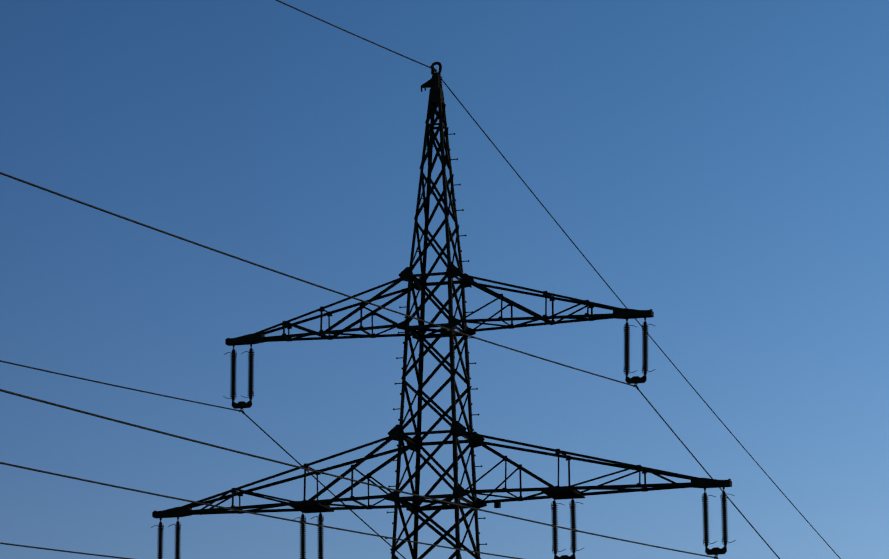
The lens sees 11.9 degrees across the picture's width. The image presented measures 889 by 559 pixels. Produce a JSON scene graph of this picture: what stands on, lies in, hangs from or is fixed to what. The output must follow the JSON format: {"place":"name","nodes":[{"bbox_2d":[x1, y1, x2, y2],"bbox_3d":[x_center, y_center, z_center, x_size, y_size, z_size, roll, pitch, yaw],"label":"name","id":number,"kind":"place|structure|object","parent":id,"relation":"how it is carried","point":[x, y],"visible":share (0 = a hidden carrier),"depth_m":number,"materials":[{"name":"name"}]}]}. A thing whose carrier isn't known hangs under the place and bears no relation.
{"place":"outdoors","nodes":[
{"label":"outdoors","id":0,"kind":"place"},
{"bbox_2d":[0,0,888,558],"label":"sky","id":1,"kind":"structure","parent":0,"point":[722,166],"materials":[{"name":"blue"}]},
{"label":"ground","id":2,"kind":"structure","parent":0,"visible":0},
{"bbox_2d":[151,62,734,558],"bbox_3d":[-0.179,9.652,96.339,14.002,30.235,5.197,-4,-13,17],"label":"pylon steel","id":3,"kind":"object","parent":2,"relation":"on","point":[457,430],"visible":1,"depth_m":97.98,"materials":[{"name":"black metal"}]},
{"bbox_2d":[0,0,840,558],"bbox_3d":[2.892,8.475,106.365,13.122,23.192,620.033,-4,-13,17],"label":"line conductors","id":4,"kind":"object","parent":3,"relation":"attached to","point":[282,448],"visible":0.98,"depth_m":82.37,"materials":[{"name":"metal"}]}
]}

